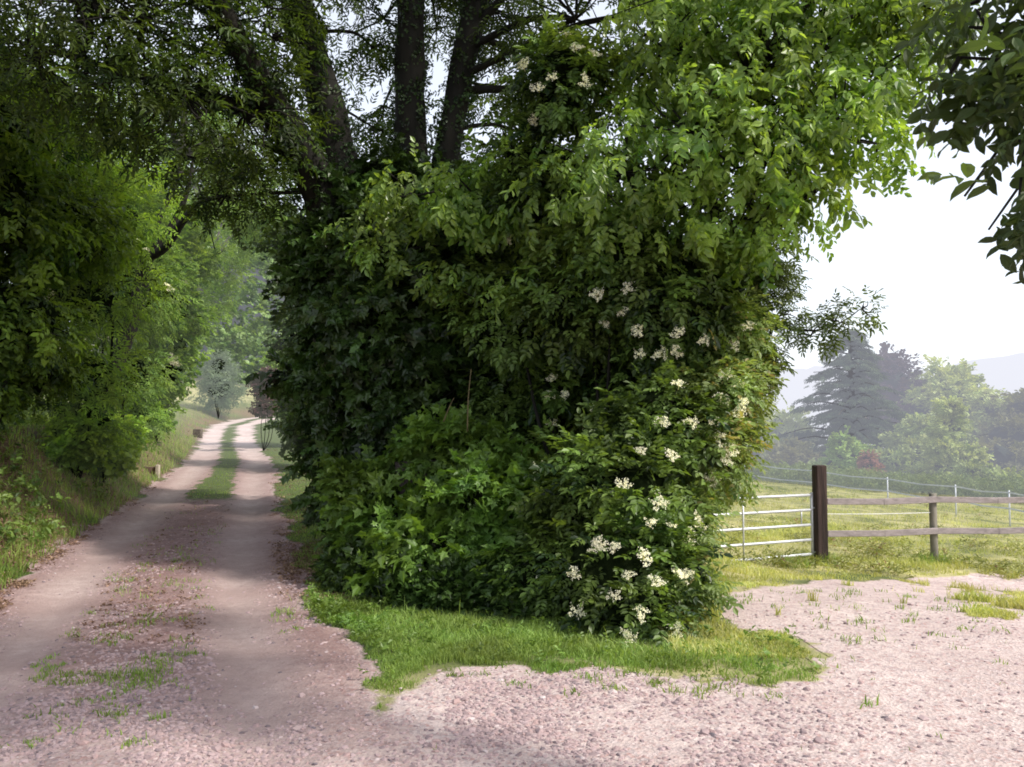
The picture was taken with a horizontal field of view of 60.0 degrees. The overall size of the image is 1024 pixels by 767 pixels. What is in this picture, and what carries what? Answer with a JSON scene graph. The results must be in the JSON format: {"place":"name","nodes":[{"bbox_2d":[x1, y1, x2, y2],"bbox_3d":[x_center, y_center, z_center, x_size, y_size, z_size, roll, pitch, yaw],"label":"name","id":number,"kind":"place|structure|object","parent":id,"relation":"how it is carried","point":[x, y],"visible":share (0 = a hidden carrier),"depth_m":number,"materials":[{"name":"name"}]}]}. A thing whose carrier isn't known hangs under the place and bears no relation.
{"place":"outdoors","nodes":[
{"label":"outdoors","id":0,"kind":"place"},
{"bbox_2d":[0,339,1023,750],"bbox_3d":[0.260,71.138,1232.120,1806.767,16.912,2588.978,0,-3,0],"label":"ground","id":1,"kind":"structure","parent":0,"point":[240,411],"depth_m":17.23,"materials":[{"name":"green plant"}]},
{"bbox_2d":[0,34,146,430],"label":"hazel shrub","id":2,"kind":"object","parent":1,"relation":"on","point":[51,231],"visible":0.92,"depth_m":12.70,"materials":[{"name":"green plant"}]},
{"bbox_2d":[0,394,189,549],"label":"ground cover","id":3,"kind":"object","parent":1,"relation":"on","point":[5,496],"visible":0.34,"depth_m":12.40,"materials":[{"name":"green plant"}]},
{"bbox_2d":[38,402,153,481],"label":"bramble","id":4,"kind":"object","parent":1,"relation":"on","point":[91,455],"visible":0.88,"depth_m":16.04,"materials":[{"name":"green plant"}]},
{"bbox_2d":[4,10,199,478],"bbox_3d":[-7.924,-2.272,16.028,3.850,8.059,6.242,0,-3,0],"label":"elder shrub","id":5,"kind":"object","parent":1,"relation":"on","point":[105,377],"visible":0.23,"depth_m":16.15,"materials":[{"name":"green plant"}]},
{"bbox_2d":[0,393,247,588],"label":"bank grass","id":6,"kind":"structure","parent":1,"relation":"on","point":[107,498],"depth_m":14.86,"materials":[{"name":"green plant"}]},
{"bbox_2d":[74,151,213,454],"bbox_3d":[-9.739,-1.953,21.555,4.331,7.655,4.889,2,-4,-27],"label":"elder shrub","id":7,"kind":"object","parent":1,"relation":"on","point":[148,388],"visible":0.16,"depth_m":21.38,"materials":[{"name":"green plant"}]},
{"bbox_2d":[145,465,159,477],"bbox_3d":[-9.106,2.231,22.405,0.424,0.360,0.163,0,-3,0],"label":"drain marker","id":8,"kind":"object","parent":1,"relation":"on","point":[156,469],"visible":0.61,"depth_m":22.38,"materials":[{"name":"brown wood"}]},
{"bbox_2d":[110,188,231,442],"bbox_3d":[-11.317,-2.095,27.786,5.292,7.994,5.241,3,-4,-38],"label":"hawthorn shrub","id":9,"kind":"object","parent":1,"relation":"on","point":[182,362],"visible":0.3,"depth_m":27.62,"materials":[{"name":"green plant"}]},
{"bbox_2d":[0,422,383,643],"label":"fallen leaves","id":10,"kind":"object","parent":1,"relation":"on","point":[20,583],"visible":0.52,"depth_m":10.80,"materials":[{"name":"brown plant"}]},
{"bbox_2d":[83,42,303,412],"bbox_3d":[-8.715,-4.064,24.329,6.735,11.318,11.624,3,-4,-37],"label":"leaning tree","id":11,"kind":"object","parent":1,"relation":"on","point":[164,249],"visible":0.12,"depth_m":22.55,"materials":[{"name":"green plant"}]},
{"bbox_2d":[89,185,304,326],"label":"oak tree","id":12,"kind":"object","parent":1,"relation":"on","point":[215,230],"depth_m":97.16,"materials":[{"name":"green plant"}]},
{"bbox_2d":[193,429,202,437],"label":"drain marker","id":13,"kind":"object","parent":1,"relation":"on","point":[197,433],"visible":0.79,"depth_m":45.29,"materials":[{"name":"wood"}]},
{"bbox_2d":[132,234,265,377],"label":"oak tree","id":14,"kind":"object","parent":1,"relation":"on","point":[237,333],"visible":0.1,"depth_m":74.02,"materials":[{"name":"green plant"}]},
{"bbox_2d":[138,147,283,348],"bbox_3d":[-11.660,-4.345,34.978,7.236,11.917,6.102,0,-3,0],"label":"leaning tree","id":15,"kind":"object","parent":1,"relation":"on","point":[241,253],"visible":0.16,"depth_m":35.67,"materials":[{"name":"green plant"}]},
{"bbox_2d":[0,0,431,249],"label":"ash tree","id":16,"kind":"object","parent":1,"relation":"on","point":[259,98],"visible":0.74,"depth_m":10.63,"materials":[{"name":"green plant"}]},
{"bbox_2d":[185,349,250,418],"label":"willow shrub","id":17,"kind":"object","parent":1,"relation":"on","point":[218,385],"visible":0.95,"depth_m":59.59,"materials":[{"name":"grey plant"}]},
{"bbox_2d":[0,416,441,766],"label":"lane","id":18,"kind":"structure","parent":1,"relation":"on","point":[247,514],"depth_m":7.58,"materials":[{"name":"beige gravel"}]},
{"bbox_2d":[207,234,281,352],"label":"oak tree","id":19,"kind":"object","parent":1,"relation":"on","point":[260,314],"visible":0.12,"depth_m":79.25,"materials":[{"name":"green plant"}]},
{"bbox_2d":[223,325,279,383],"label":"oak tree","id":20,"kind":"object","parent":1,"relation":"on","point":[248,356],"visible":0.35,"depth_m":74.91,"materials":[{"name":"green plant"}]},
{"bbox_2d":[245,365,281,450],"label":"copper beech shrub","id":21,"kind":"object","parent":1,"relation":"on","point":[261,409],"visible":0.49,"depth_m":34.80,"materials":[{"name":"plant"}]},
{"bbox_2d":[237,218,293,347],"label":"oak tree","id":22,"kind":"object","parent":1,"relation":"on","point":[272,297],"visible":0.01,"depth_m":81.11,"materials":[{"name":"green plant"}]},
{"bbox_2d":[255,330,290,421],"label":"hazel shrub","id":23,"kind":"object","parent":1,"relation":"on","point":[272,366],"visible":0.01,"depth_m":39.57,"materials":[{"name":"green plant"}]},
{"bbox_2d":[241,207,321,479],"bbox_3d":[-3.653,-0.763,16.930,3.157,6.283,3.952,0,-3,0],"label":"hawthorn shrub","id":24,"kind":"object","parent":1,"relation":"on","point":[288,427],"visible":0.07,"depth_m":16.80,"materials":[{"name":"green plant"}]},
{"bbox_2d":[261,311,302,457],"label":"hazel shrub","id":25,"kind":"object","parent":1,"relation":"on","point":[273,343],"visible":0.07,"depth_m":25.94,"materials":[{"name":"green plant"}]},
{"bbox_2d":[243,122,560,543],"bbox_3d":[-1.274,-0.583,11.187,4.624,6.276,4.255,0,-3,0],"label":"ivy thicket","id":26,"kind":"object","parent":1,"relation":"on","point":[371,379],"visible":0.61,"depth_m":10.86,"materials":[{"name":"green plant"}]},
{"bbox_2d":[395,460,442,511],"bbox_3d":[-1.020,1.508,9.840,0.697,1.341,0.699,3,-4,-38],"label":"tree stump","id":27,"kind":"object","parent":1,"relation":"on","point":[397,466],"visible":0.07,"depth_m":9.62,"materials":[{"name":"brown wood"}]},
{"bbox_2d":[311,369,572,597],"bbox_3d":[-0.725,1.107,9.595,3.184,2.482,2.897,0,-3,0],"label":"field maple shrub","id":28,"kind":"object","parent":1,"relation":"on","point":[365,499],"visible":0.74,"depth_m":9.12,"materials":[{"name":"green plant"}]},
{"bbox_2d":[307,532,594,620],"bbox_3d":[-0.723,1.916,8.744,3.862,0.968,1.625,-3,-5,42],"label":"ivy mound","id":29,"kind":"object","parent":1,"relation":"on","point":[447,587],"visible":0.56,"depth_m":8.25,"materials":[{"name":"green plant"}]},
{"bbox_2d":[0,543,1023,750],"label":"tall grass","id":30,"kind":"structure","parent":1,"relation":"on","point":[593,660],"depth_m":6.65,"materials":[{"name":"green plant"}]},
{"bbox_2d":[303,576,824,690],"bbox_3d":[0.068,1.966,7.468,4.466,0.238,4.120,0,-3,0],"label":"clover","id":31,"kind":"object","parent":1,"relation":"on","point":[324,603],"visible":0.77,"depth_m":7.00,"materials":[{"name":"green plant"}]},
{"bbox_2d":[328,0,853,174],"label":"ash tree","id":32,"kind":"object","parent":1,"relation":"on","point":[470,39],"visible":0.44,"depth_m":13.22,"materials":[{"name":"green plant"}]},
{"bbox_2d":[435,9,786,646],"bbox_3d":[0.490,-0.747,9.744,4.538,6.342,4.726,-2,-4,28],"label":"elder bush","id":33,"kind":"object","parent":1,"relation":"on","point":[577,362],"visible":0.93,"depth_m":8.94,"materials":[{"name":"green plant"}]},
{"bbox_2d":[321,0,989,334],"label":"cherry tree","id":34,"kind":"object","parent":1,"relation":"on","point":[713,101],"visible":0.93,"depth_m":8.77,"materials":[{"name":"green plant"}]},
{"bbox_2d":[380,571,1023,766],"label":"gravel yard","id":35,"kind":"structure","parent":1,"relation":"on","point":[910,669],"depth_m":5.48,"materials":[{"name":"beige gravel"}]},
{"bbox_2d":[0,481,1023,766],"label":"gravel","id":36,"kind":"structure","parent":35,"relation":"on","point":[480,731],"depth_m":5.01,"materials":[{"name":"beige gravel"}]},
{"bbox_2d":[634,285,797,630],"bbox_3d":[1.875,0.535,8.866,1.719,3.446,3.693,-1,-4,21],"label":"elder bush","id":37,"kind":"object","parent":1,"relation":"on","point":[748,398],"visible":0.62,"depth_m":8.68,"materials":[{"name":"green plant"}]},
{"bbox_2d":[542,457,1023,496],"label":"undergrowth","id":38,"kind":"object","parent":1,"relation":"on","point":[995,484],"visible":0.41,"depth_m":38.41,"materials":[{"name":"green plant"}]},
{"bbox_2d":[747,399,821,480],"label":"hazel tree","id":39,"kind":"object","parent":1,"relation":"on","point":[791,422],"visible":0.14,"depth_m":58.44,"materials":[{"name":"green plant"}]},
{"bbox_2d":[752,434,825,481],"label":"hawthorn bush","id":40,"kind":"object","parent":1,"relation":"on","point":[787,453],"visible":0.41,"depth_m":51.01,"materials":[{"name":"green plant"}]},
{"bbox_2d":[691,194,887,377],"bbox_3d":[2.711,0.008,9.912,2.789,4.442,1.677,-2,-4,25],"label":"sapling","id":41,"kind":"object","parent":1,"relation":"on","point":[783,282],"visible":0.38,"depth_m":9.87,"materials":[{"name":"green plant"}]},
{"bbox_2d":[782,457,821,484],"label":"gorse bush","id":42,"kind":"object","parent":1,"relation":"on","point":[811,461],"visible":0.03,"depth_m":47.83,"materials":[{"name":"green plant"}]},
{"bbox_2d":[812,465,827,562],"bbox_3d":[4.795,2.135,13.797,0.175,1.725,0.170,0,-3,-7],"label":"gate post","id":43,"kind":"object","parent":1,"relation":"on","point":[819,491],"visible":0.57,"depth_m":13.73,"materials":[{"name":"brown wood"}]},
{"bbox_2d":[713,492,815,560],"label":"field gate","id":44,"kind":"structure","parent":43,"relation":"attached to","point":[743,513],"depth_m":13.45,"materials":[{"name":"metal"}]},
{"bbox_2d":[813,425,874,486],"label":"maple bush","id":45,"kind":"object","parent":1,"relation":"on","point":[844,450],"visible":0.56,"depth_m":44.37,"materials":[{"name":"green plant"}]},
{"bbox_2d":[778,327,925,459],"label":"cedar tree","id":46,"kind":"object","parent":1,"relation":"on","point":[863,393],"visible":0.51,"depth_m":55.31,"materials":[{"name":"green plant"}]},
{"bbox_2d":[855,449,886,488],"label":"red leaved bush","id":47,"kind":"object","parent":1,"relation":"on","point":[866,461],"visible":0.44,"depth_m":43.60,"materials":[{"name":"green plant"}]},
{"bbox_2d":[744,465,1023,526],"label":"electric fence","id":48,"kind":"object","parent":1,"relation":"on","point":[955,486],"visible":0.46,"depth_m":28.26,"materials":[{"name":"white plastic"}]},
{"bbox_2d":[853,444,918,492],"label":"holly bush","id":49,"kind":"object","parent":1,"relation":"on","point":[889,460],"visible":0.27,"depth_m":49.00,"materials":[{"name":"green plant"}]},
{"bbox_2d":[846,341,927,433],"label":"beech tree","id":50,"kind":"object","parent":1,"relation":"on","point":[895,366],"visible":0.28,"depth_m":60.74,"materials":[{"name":"purple plant"}]},
{"bbox_2d":[827,493,1023,561],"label":"post and rail fence","id":51,"kind":"object","parent":1,"relation":"on","point":[933,530],"visible":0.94,"depth_m":14.49,"materials":[{"name":"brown wood"}]},
{"bbox_2d":[873,412,978,493],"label":"willow tree","id":52,"kind":"object","parent":1,"relation":"on","point":[911,432],"visible":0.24,"depth_m":51.24,"materials":[{"name":"green plant"}]},
{"bbox_2d":[885,354,1014,443],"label":"maple tree","id":53,"kind":"object","parent":1,"relation":"on","point":[948,379],"visible":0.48,"depth_m":58.62,"materials":[{"name":"green plant"}]},
{"bbox_2d":[914,394,995,479],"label":"poplar tree","id":54,"kind":"object","parent":1,"relation":"on","point":[946,449],"visible":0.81,"depth_m":46.43,"materials":[{"name":"green plant"}]},
{"bbox_2d":[892,0,1023,283],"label":"plum tree","id":55,"kind":"object","parent":1,"relation":"on","point":[990,92],"visible":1,"depth_m":2.88,"materials":[{"name":"green plant"}]},
{"bbox_2d":[947,458,1023,496],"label":"hawthorn bush","id":56,"kind":"object","parent":1,"relation":"on","point":[972,466],"visible":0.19,"depth_m":42.92,"materials":[{"name":"green plant"}]},
{"bbox_2d":[965,387,1023,477],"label":"alder tree","id":57,"kind":"object","parent":1,"relation":"on","point":[1002,438],"visible":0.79,"depth_m":54.88,"materials":[{"name":"green plant"}]},
{"bbox_2d":[0,0,1023,370],"label":"sky","id":58,"kind":"structure","parent":0,"point":[944,298],"materials":[{"name":"white"}]},
{"bbox_2d":[763,366,913,409],"bbox_3d":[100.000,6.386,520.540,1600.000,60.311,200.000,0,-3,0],"label":"distant hills","id":59,"kind":"structure","parent":0,"point":[794,390],"depth_m":509.08,"materials":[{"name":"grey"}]},
{"bbox_2d":[658,479,1023,657],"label":"paddock grass","id":60,"kind":"structure","parent":0,"point":[979,610],"depth_m":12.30,"materials":[{"name":"green plant"}]},
{"bbox_2d":[773,353,1023,447],"bbox_3d":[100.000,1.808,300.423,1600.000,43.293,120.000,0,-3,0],"label":"hills","id":61,"kind":"structure","parent":0,"point":[1002,372],"depth_m":310.81,"materials":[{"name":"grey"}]}
]}

